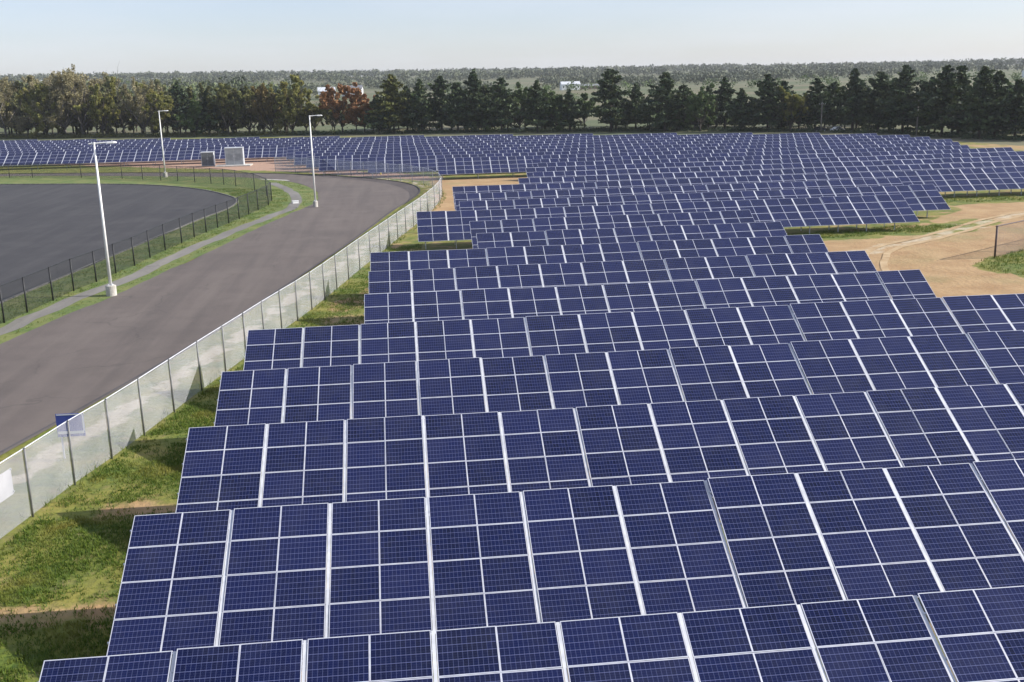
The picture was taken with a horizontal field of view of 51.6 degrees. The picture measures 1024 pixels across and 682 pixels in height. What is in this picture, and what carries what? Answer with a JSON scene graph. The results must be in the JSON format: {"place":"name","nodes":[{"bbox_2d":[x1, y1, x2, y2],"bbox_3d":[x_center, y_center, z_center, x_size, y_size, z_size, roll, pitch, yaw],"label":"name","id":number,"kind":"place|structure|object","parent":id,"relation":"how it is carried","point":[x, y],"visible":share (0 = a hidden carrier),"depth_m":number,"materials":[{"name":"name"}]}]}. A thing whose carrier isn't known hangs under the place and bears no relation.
{"place":"outdoors","nodes":[
{"label":"outdoors","id":0,"kind":"place"},
{"bbox_2d":[0,173,418,450],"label":"road","id":1,"kind":"structure","parent":0,"point":[71,362],"depth_m":89.57,"materials":[{"name":"grey asphalt"}]},
{"bbox_2d":[0,172,419,455],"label":"road kerb","id":2,"kind":"structure","parent":1,"relation":"on","point":[23,440],"depth_m":79.45,"materials":[{"name":"grey concrete"}]},
{"bbox_2d":[0,243,422,681],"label":"grass","id":3,"kind":"structure","parent":0,"point":[88,522],"depth_m":43.72,"materials":[{"name":"green plant"}]},
{"bbox_2d":[0,65,1023,681],"bbox_3d":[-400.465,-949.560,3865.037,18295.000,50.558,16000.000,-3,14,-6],"label":"ground","id":4,"kind":"structure","parent":0,"point":[948,265],"depth_m":91.41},
{"bbox_2d":[0,76,29,135],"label":"leafy tree","id":5,"kind":"object","parent":4,"relation":"on","point":[4,85],"visible":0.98,"depth_m":432.75,"materials":[{"name":"green plant"}]},
{"bbox_2d":[5,74,42,134],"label":"leafy tree","id":6,"kind":"object","parent":4,"relation":"on","point":[15,106],"visible":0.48,"depth_m":436.79,"materials":[{"name":"green plant"}]},
{"bbox_2d":[11,83,74,138],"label":"leafy tree","id":7,"kind":"object","parent":4,"relation":"on","point":[36,97],"visible":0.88,"depth_m":423.06,"materials":[{"name":"green plant"}]},
{"bbox_2d":[20,70,85,135],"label":"leafy tree","id":8,"kind":"object","parent":4,"relation":"on","point":[60,104],"visible":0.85,"depth_m":421.39,"materials":[{"name":"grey plant"}]},
{"bbox_2d":[55,413,85,458],"bbox_3d":[-22.227,4.925,53.601,1.360,2.650,0.103,-2,14,-4],"label":"road sign","id":9,"kind":"object","parent":4,"relation":"on","point":[61,418],"visible":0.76,"depth_m":53.38,"materials":[{"name":"metal"}]},
{"bbox_2d":[44,64,105,134],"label":"leafy tree","id":10,"kind":"object","parent":4,"relation":"on","point":[81,82],"visible":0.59,"depth_m":424.46,"materials":[{"name":"green plant"}]},
{"bbox_2d":[62,61,125,135],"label":"leafy tree","id":11,"kind":"object","parent":4,"relation":"on","point":[97,99],"visible":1,"depth_m":417.56,"materials":[{"name":"green plant"}]},
{"bbox_2d":[96,76,137,133],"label":"leafy tree","id":12,"kind":"object","parent":4,"relation":"on","point":[125,121],"visible":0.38,"depth_m":428.74,"materials":[{"name":"green plant"}]},
{"bbox_2d":[0,184,235,299],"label":"parking lot","id":13,"kind":"structure","parent":4,"relation":"on","point":[42,226],"depth_m":153.51,"materials":[{"name":"grey asphalt"}]},
{"bbox_2d":[0,184,236,303],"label":"lot kerb","id":14,"kind":"structure","parent":13,"relation":"on","point":[36,287],"depth_m":131.76,"materials":[{"name":"grey concrete"}]},
{"bbox_2d":[0,137,259,145],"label":"solar row","id":15,"kind":"object","parent":4,"relation":"on","point":[81,143],"visible":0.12,"depth_m":306.34,"materials":[{"name":"glass"}]},
{"bbox_2d":[116,77,169,134],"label":"leafy tree","id":16,"kind":"object","parent":4,"relation":"on","point":[137,105],"visible":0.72,"depth_m":415.04,"materials":[{"name":"green plant"}]},
{"bbox_2d":[0,129,299,138],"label":"undergrowth","id":17,"kind":"object","parent":4,"relation":"on","point":[169,134],"visible":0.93,"depth_m":415.24,"materials":[{"name":"green plant"}]},
{"bbox_2d":[0,74,305,100],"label":"woods","id":18,"kind":"object","parent":4,"relation":"on","point":[196,88],"visible":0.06,"depth_m":684.53,"materials":[{"name":"green plant"}]},
{"bbox_2d":[139,87,177,133],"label":"leafy tree","id":19,"kind":"object","parent":4,"relation":"on","point":[162,102],"visible":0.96,"depth_m":406.75,"materials":[{"name":"green plant"}]},
{"bbox_2d":[0,176,317,343],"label":"verge","id":20,"kind":"structure","parent":4,"relation":"on","point":[95,298],"depth_m":132.76,"materials":[{"name":"green plant"}]},
{"bbox_2d":[88,141,116,296],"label":"street lamp","id":21,"kind":"object","parent":20,"relation":"on","point":[110,288],"visible":0.94,"depth_m":94.54,"materials":[{"name":"metal"}]},
{"bbox_2d":[0,163,271,322],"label":"chain link fence","id":22,"kind":"object","parent":20,"relation":"on","point":[267,193],"visible":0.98,"depth_m":127.19,"materials":[{"name":"black metal"}]},
{"bbox_2d":[0,183,301,334],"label":"footpath","id":23,"kind":"structure","parent":20,"relation":"on","point":[21,322],"depth_m":108.66,"materials":[{"name":"concrete"}]},
{"bbox_2d":[0,136,339,147],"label":"solar row","id":24,"kind":"object","parent":4,"relation":"on","point":[338,137],"visible":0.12,"depth_m":298.34,"materials":[{"name":"glass"}]},
{"bbox_2d":[154,82,192,132],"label":"pine tree","id":25,"kind":"object","parent":4,"relation":"on","point":[178,93],"visible":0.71,"depth_m":415.65,"materials":[{"name":"green plant"}]},
{"bbox_2d":[165,93,216,134],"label":"leafy tree","id":26,"kind":"object","parent":4,"relation":"on","point":[195,106],"visible":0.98,"depth_m":404.20,"materials":[{"name":"green plant"}]},
{"bbox_2d":[186,90,228,134],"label":"pine tree","id":27,"kind":"object","parent":4,"relation":"on","point":[210,123],"visible":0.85,"depth_m":409.10,"materials":[{"name":"green plant"}]},
{"bbox_2d":[0,135,423,149],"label":"solar row","id":28,"kind":"object","parent":4,"relation":"on","point":[210,142],"visible":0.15,"depth_m":290.26,"materials":[{"name":"glass"}]},
{"bbox_2d":[0,157,441,536],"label":"chain link fence","id":29,"kind":"object","parent":4,"relation":"on","point":[171,379],"visible":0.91,"depth_m":62.77,"materials":[{"name":"metal"}]},
{"bbox_2d":[202,82,249,135],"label":"leafy tree","id":30,"kind":"object","parent":4,"relation":"on","point":[226,100],"visible":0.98,"depth_m":402.44,"materials":[{"name":"green plant"}]},
{"bbox_2d":[16,184,445,533],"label":"weeds","id":31,"kind":"object","parent":4,"relation":"on","point":[95,469],"visible":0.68,"depth_m":64.32,"materials":[{"name":"green plant"}]},
{"bbox_2d":[215,164,252,166],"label":"concrete pad","id":32,"kind":"object","parent":4,"relation":"on","point":[223,165],"visible":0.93,"depth_m":248.32,"materials":[{"name":"grey concrete"}]},
{"bbox_2d":[224,147,244,164],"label":"equipment cabinet","id":33,"kind":"object","parent":32,"relation":"on","point":[234,155],"visible":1,"depth_m":249.41,"materials":[{"name":"metal"}]},
{"bbox_2d":[216,81,258,132],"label":"leafy tree","id":34,"kind":"object","parent":4,"relation":"on","point":[240,124],"visible":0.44,"depth_m":407.78,"materials":[{"name":"green plant"}]},
{"bbox_2d":[0,134,512,150],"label":"solar row","id":35,"kind":"object","parent":4,"relation":"on","point":[130,146],"visible":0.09,"depth_m":282.29,"materials":[{"name":"glass"}]},
{"bbox_2d":[245,83,291,131],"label":"leafy tree","id":36,"kind":"object","parent":4,"relation":"on","point":[260,106],"visible":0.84,"depth_m":399.58,"materials":[{"name":"green plant"}]},
{"bbox_2d":[261,74,314,132],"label":"leafy tree","id":37,"kind":"object","parent":4,"relation":"on","point":[295,94],"visible":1,"depth_m":394.99,"materials":[{"name":"green plant"}]},
{"bbox_2d":[0,133,592,162],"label":"solar row","id":38,"kind":"object","parent":4,"relation":"on","point":[287,143],"visible":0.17,"depth_m":274.02,"materials":[{"name":"glass"}]},
{"bbox_2d":[298,83,331,131],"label":"leafy tree","id":39,"kind":"object","parent":4,"relation":"on","point":[316,110],"visible":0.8,"depth_m":400.67,"materials":[{"name":"green plant"}]},
{"bbox_2d":[0,133,676,168],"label":"solar row","id":40,"kind":"object","parent":4,"relation":"on","point":[109,156],"visible":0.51,"depth_m":260.42,"materials":[{"name":"glass"}]},
{"bbox_2d":[318,82,368,132],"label":"leafy tree","id":41,"kind":"object","parent":4,"relation":"on","point":[327,100],"visible":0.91,"depth_m":390.44,"materials":[{"name":"brown plant"}]},
{"bbox_2d":[340,79,375,131],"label":"leafy tree","id":42,"kind":"object","parent":4,"relation":"on","point":[348,116],"visible":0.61,"depth_m":392.24,"materials":[{"name":"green plant"}]},
{"bbox_2d":[363,94,397,133],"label":"pine tree","id":43,"kind":"object","parent":4,"relation":"on","point":[377,123],"visible":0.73,"depth_m":386.14,"materials":[{"name":"green plant"}]},
{"bbox_2d":[368,74,411,131],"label":"pine tree","id":44,"kind":"object","parent":4,"relation":"on","point":[390,100],"visible":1,"depth_m":384.73,"materials":[{"name":"green plant"}]},
{"bbox_2d":[402,78,439,131],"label":"pine tree","id":45,"kind":"object","parent":4,"relation":"on","point":[419,91],"visible":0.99,"depth_m":385.56,"materials":[{"name":"green plant"}]},
{"bbox_2d":[420,76,451,129],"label":"pine tree","id":46,"kind":"object","parent":4,"relation":"on","point":[439,88],"visible":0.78,"depth_m":387.95,"materials":[{"name":"green plant"}]},
{"bbox_2d":[441,82,478,131],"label":"pine tree","id":47,"kind":"object","parent":4,"relation":"on","point":[455,110],"visible":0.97,"depth_m":379.91,"materials":[{"name":"green plant"}]},
{"bbox_2d":[449,69,494,131],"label":"pine tree","id":48,"kind":"object","parent":4,"relation":"on","point":[472,93],"visible":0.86,"depth_m":380.32,"materials":[{"name":"green plant"}]},
{"bbox_2d":[476,77,521,130],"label":"pine tree","id":49,"kind":"object","parent":4,"relation":"on","point":[502,103],"visible":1,"depth_m":374.71,"materials":[{"name":"green plant"}]},
{"bbox_2d":[0,57,1023,99],"bbox_3d":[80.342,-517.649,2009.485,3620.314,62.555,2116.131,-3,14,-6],"label":"woods","id":50,"kind":"object","parent":4,"relation":"on","point":[760,71],"visible":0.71,"depth_m":1780.78,"materials":[{"name":"green plant"}]},
{"bbox_2d":[505,78,532,128],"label":"leafy tree","id":51,"kind":"object","parent":4,"relation":"on","point":[517,95],"visible":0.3,"depth_m":382.51,"materials":[{"name":"green plant"}]},
{"bbox_2d":[286,133,752,162],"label":"solar row","id":52,"kind":"object","parent":4,"relation":"on","point":[291,151],"visible":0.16,"depth_m":260.63,"materials":[{"name":"glass"}]},
{"bbox_2d":[39,586,1023,681],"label":"solar row","id":53,"kind":"object","parent":4,"relation":"on","point":[979,633],"visible":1,"depth_m":28.31,"materials":[{"name":"glass"},{"name":"silicon"},{"name":"aluminium"}]},
{"bbox_2d":[511,80,555,131],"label":"pine tree","id":54,"kind":"object","parent":4,"relation":"on","point":[535,103],"visible":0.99,"depth_m":367.90,"materials":[{"name":"green plant"}]},
{"bbox_2d":[542,87,567,130],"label":"leafy tree","id":55,"kind":"object","parent":4,"relation":"on","point":[553,99],"visible":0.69,"depth_m":369.83,"materials":[{"name":"green plant"}]},
{"bbox_2d":[298,133,819,150],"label":"solar row","id":56,"kind":"object","parent":4,"relation":"on","point":[573,141],"visible":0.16,"depth_m":252.74,"materials":[{"name":"glass"}]},
{"bbox_2d":[106,459,1023,655],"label":"solar row","id":57,"kind":"object","parent":4,"relation":"on","point":[796,538],"visible":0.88,"depth_m":36.17,"materials":[{"name":"glass"},{"name":"silicon"},{"name":"aluminium"}]},
{"bbox_2d":[553,88,591,131],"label":"pine tree","id":58,"kind":"object","parent":4,"relation":"on","point":[571,112],"visible":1,"depth_m":367.42,"materials":[{"name":"green plant"}]},
{"bbox_2d":[294,133,877,168],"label":"solar row","id":59,"kind":"object","parent":4,"relation":"on","point":[301,155],"visible":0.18,"depth_m":243.61,"materials":[{"name":"glass"}]},
{"bbox_2d":[176,383,1023,528],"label":"solar row","id":60,"kind":"object","parent":4,"relation":"on","point":[305,461],"visible":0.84,"depth_m":46.02,"materials":[{"name":"glass"}]},
{"bbox_2d":[370,234,832,290],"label":"solar row","id":61,"kind":"object","parent":4,"relation":"on","point":[581,253],"visible":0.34,"depth_m":93.69,"materials":[{"name":"glass"}]},
{"bbox_2d":[581,68,633,131],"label":"pine tree","id":62,"kind":"object","parent":4,"relation":"on","point":[608,91],"visible":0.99,"depth_m":358.48,"materials":[{"name":"green plant"}]},
{"bbox_2d":[306,135,909,170],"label":"solar row","id":63,"kind":"object","parent":4,"relation":"on","point":[316,156],"visible":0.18,"depth_m":234.43,"materials":[{"name":"glass"}]},
{"bbox_2d":[469,210,754,248],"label":"solar row","id":64,"kind":"object","parent":4,"relation":"on","point":[619,221],"visible":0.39,"depth_m":112.69,"materials":[{"name":"glass"}]},
{"bbox_2d":[214,330,1023,448],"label":"solar row","id":65,"kind":"object","parent":4,"relation":"on","point":[370,390],"visible":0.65,"depth_m":55.74,"materials":[{"name":"glass"}]},
{"bbox_2d":[319,136,930,174],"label":"solar row","id":66,"kind":"object","parent":4,"relation":"on","point":[324,165],"visible":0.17,"depth_m":224.45,"materials":[{"name":"glass"}]},
{"bbox_2d":[368,250,888,315],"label":"solar row","id":67,"kind":"object","parent":4,"relation":"on","point":[595,273],"visible":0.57,"depth_m":84.37,"materials":[{"name":"glass"}]},
{"bbox_2d":[243,293,1023,387],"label":"solar row","id":68,"kind":"object","parent":4,"relation":"on","point":[338,345],"visible":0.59,"depth_m":65.39,"materials":[{"name":"glass"}]},
{"bbox_2d":[476,221,792,265],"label":"solar row","id":69,"kind":"object","parent":4,"relation":"on","point":[622,234],"visible":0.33,"depth_m":103.45,"materials":[{"name":"glass"}]},
{"bbox_2d":[613,82,656,128],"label":"pine tree","id":70,"kind":"object","parent":4,"relation":"on","point":[636,95],"visible":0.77,"depth_m":362.75,"materials":[{"name":"green plant"}]},
{"bbox_2d":[363,269,936,343],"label":"solar row","id":71,"kind":"object","parent":4,"relation":"on","point":[492,303],"visible":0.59,"depth_m":75.05,"materials":[{"name":"glass"}]},
{"bbox_2d":[281,125,1023,140],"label":"undergrowth","id":72,"kind":"object","parent":4,"relation":"on","point":[983,136],"visible":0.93,"depth_m":354.04,"materials":[{"name":"green plant"}]},
{"bbox_2d":[632,72,685,131],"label":"pine tree","id":73,"kind":"object","parent":4,"relation":"on","point":[663,92],"visible":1,"depth_m":350.53,"materials":[{"name":"green plant"}]},
{"bbox_2d":[368,139,952,176],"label":"solar row","id":74,"kind":"object","parent":4,"relation":"on","point":[429,163],"visible":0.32,"depth_m":215.28,"materials":[{"name":"glass"}]},
{"bbox_2d":[416,194,919,248],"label":"solar row","id":75,"kind":"object","parent":4,"relation":"on","point":[785,212],"visible":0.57,"depth_m":122.44,"materials":[{"name":"glass"}]},
{"bbox_2d":[454,177,902,210],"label":"solar row","id":76,"kind":"object","parent":4,"relation":"on","point":[541,194],"visible":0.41,"depth_m":141.93,"materials":[{"name":"glass"}]},
{"bbox_2d":[666,84,696,130],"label":"pine tree","id":77,"kind":"object","parent":4,"relation":"on","point":[682,107],"visible":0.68,"depth_m":354.46,"materials":[{"name":"green plant"}]},
{"bbox_2d":[437,142,959,178],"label":"solar row","id":78,"kind":"object","parent":4,"relation":"on","point":[496,164],"visible":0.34,"depth_m":205.39,"materials":[{"name":"glass"}]},
{"bbox_2d":[682,81,718,131],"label":"leafy tree","id":79,"kind":"object","parent":4,"relation":"on","point":[700,100],"visible":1,"depth_m":346.18,"materials":[{"name":"green plant"}]},
{"bbox_2d":[459,184,950,216],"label":"solar row","id":80,"kind":"object","parent":4,"relation":"on","point":[929,196],"visible":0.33,"depth_m":132.83,"materials":[{"name":"glass"}]},
{"bbox_2d":[713,76,735,128],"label":"pine tree","id":81,"kind":"object","parent":4,"relation":"on","point":[725,93],"visible":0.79,"depth_m":358.20,"materials":[{"name":"green plant"}]},
{"bbox_2d":[452,166,1023,209],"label":"solar row","id":82,"kind":"object","parent":4,"relation":"on","point":[972,179],"visible":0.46,"depth_m":152.99,"materials":[{"name":"glass"}]},
{"bbox_2d":[724,88,756,128],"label":"pine tree","id":83,"kind":"object","parent":4,"relation":"on","point":[739,103],"visible":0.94,"depth_m":341.50,"materials":[{"name":"green plant"}]},
{"bbox_2d":[532,145,969,167],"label":"solar row","id":84,"kind":"object","parent":4,"relation":"on","point":[535,162],"visible":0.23,"depth_m":200.12,"materials":[{"name":"glass"}]},
{"bbox_2d":[518,161,1023,189],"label":"solar row","id":85,"kind":"object","parent":4,"relation":"on","point":[654,176],"visible":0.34,"depth_m":162.32,"materials":[{"name":"glass"}]},
{"bbox_2d":[743,74,799,130],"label":"pine tree","id":86,"kind":"object","parent":4,"relation":"on","point":[769,95],"visible":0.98,"depth_m":336.94,"materials":[{"name":"green plant"}]},
{"bbox_2d":[525,151,1023,177],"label":"solar row","id":87,"kind":"object","parent":4,"relation":"on","point":[529,171],"visible":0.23,"depth_m":181.38,"materials":[{"name":"glass"}]},
{"bbox_2d":[537,147,1013,171],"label":"solar row","id":88,"kind":"object","parent":4,"relation":"on","point":[799,156],"visible":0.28,"depth_m":191.04,"materials":[{"name":"glass"}]},
{"bbox_2d":[533,156,1023,179],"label":"solar row","id":89,"kind":"object","parent":4,"relation":"on","point":[761,167],"visible":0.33,"depth_m":171.91,"materials":[{"name":"glass"}]},
{"bbox_2d":[774,83,813,130],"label":"leafy tree","id":90,"kind":"object","parent":4,"relation":"on","point":[798,104],"visible":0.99,"depth_m":333.94,"materials":[{"name":"green plant"}]},
{"bbox_2d":[796,78,840,127],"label":"pine tree","id":91,"kind":"object","parent":4,"relation":"on","point":[818,96],"visible":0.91,"depth_m":333.33,"materials":[{"name":"green plant"}]},
{"bbox_2d":[831,68,872,129],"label":"pine tree","id":92,"kind":"object","parent":4,"relation":"on","point":[852,100],"visible":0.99,"depth_m":320.85,"materials":[{"name":"green plant"}]},
{"bbox_2d":[855,71,897,131],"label":"pine tree","id":93,"kind":"object","parent":4,"relation":"on","point":[882,84],"visible":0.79,"depth_m":319.68,"materials":[{"name":"green plant"}]},
{"bbox_2d":[875,65,934,133],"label":"pine tree","id":94,"kind":"object","parent":4,"relation":"on","point":[903,88],"visible":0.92,"depth_m":303.40,"materials":[{"name":"green plant"}]},
{"bbox_2d":[787,194,1023,237],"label":"grass","id":95,"kind":"structure","parent":4,"relation":"on","point":[890,227],"depth_m":123.72,"materials":[{"name":"green plant"}]},
{"bbox_2d":[907,64,974,136],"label":"pine tree","id":96,"kind":"object","parent":4,"relation":"on","point":[946,104],"visible":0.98,"depth_m":288.78,"materials":[{"name":"green plant"}]},
{"bbox_2d":[866,211,1023,256],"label":"wheel track","id":97,"kind":"structure","parent":4,"relation":"on","point":[868,251],"depth_m":120.02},
{"bbox_2d":[880,214,1023,270],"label":"wheel track","id":98,"kind":"structure","parent":4,"relation":"on","point":[884,261],"depth_m":113.50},
{"bbox_2d":[936,65,974,132],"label":"pine tree","id":99,"kind":"object","parent":4,"relation":"on","point":[962,76],"visible":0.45,"depth_m":290.05,"materials":[{"name":"green plant"}]},
{"bbox_2d":[959,66,1007,138],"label":"pine tree","id":100,"kind":"object","parent":4,"relation":"on","point":[985,103],"visible":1,"depth_m":275.19,"materials":[{"name":"green plant"}]},
{"bbox_2d":[974,70,1012,136],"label":"pine tree","id":101,"kind":"object","parent":4,"relation":"on","point":[999,81],"visible":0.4,"depth_m":281.83,"materials":[{"name":"green plant"}]},
{"bbox_2d":[988,78,1023,135],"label":"pine tree","id":102,"kind":"object","parent":4,"relation":"on","point":[1014,103],"visible":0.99,"depth_m":272.04,"materials":[{"name":"green plant"}]},
{"bbox_2d":[994,220,1023,258],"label":"chain link fence","id":103,"kind":"object","parent":4,"relation":"on","point":[996,239],"visible":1,"depth_m":104.66,"materials":[{"name":"metal"}]},
{"bbox_2d":[0,0,1023,80],"label":"sky","id":104,"kind":"structure","parent":0,"point":[37,36],"materials":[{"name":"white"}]},
{"bbox_2d":[973,248,1023,274],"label":"grass","id":105,"kind":"structure","parent":0,"point":[1020,256],"depth_m":101.09,"materials":[{"name":"green plant"}]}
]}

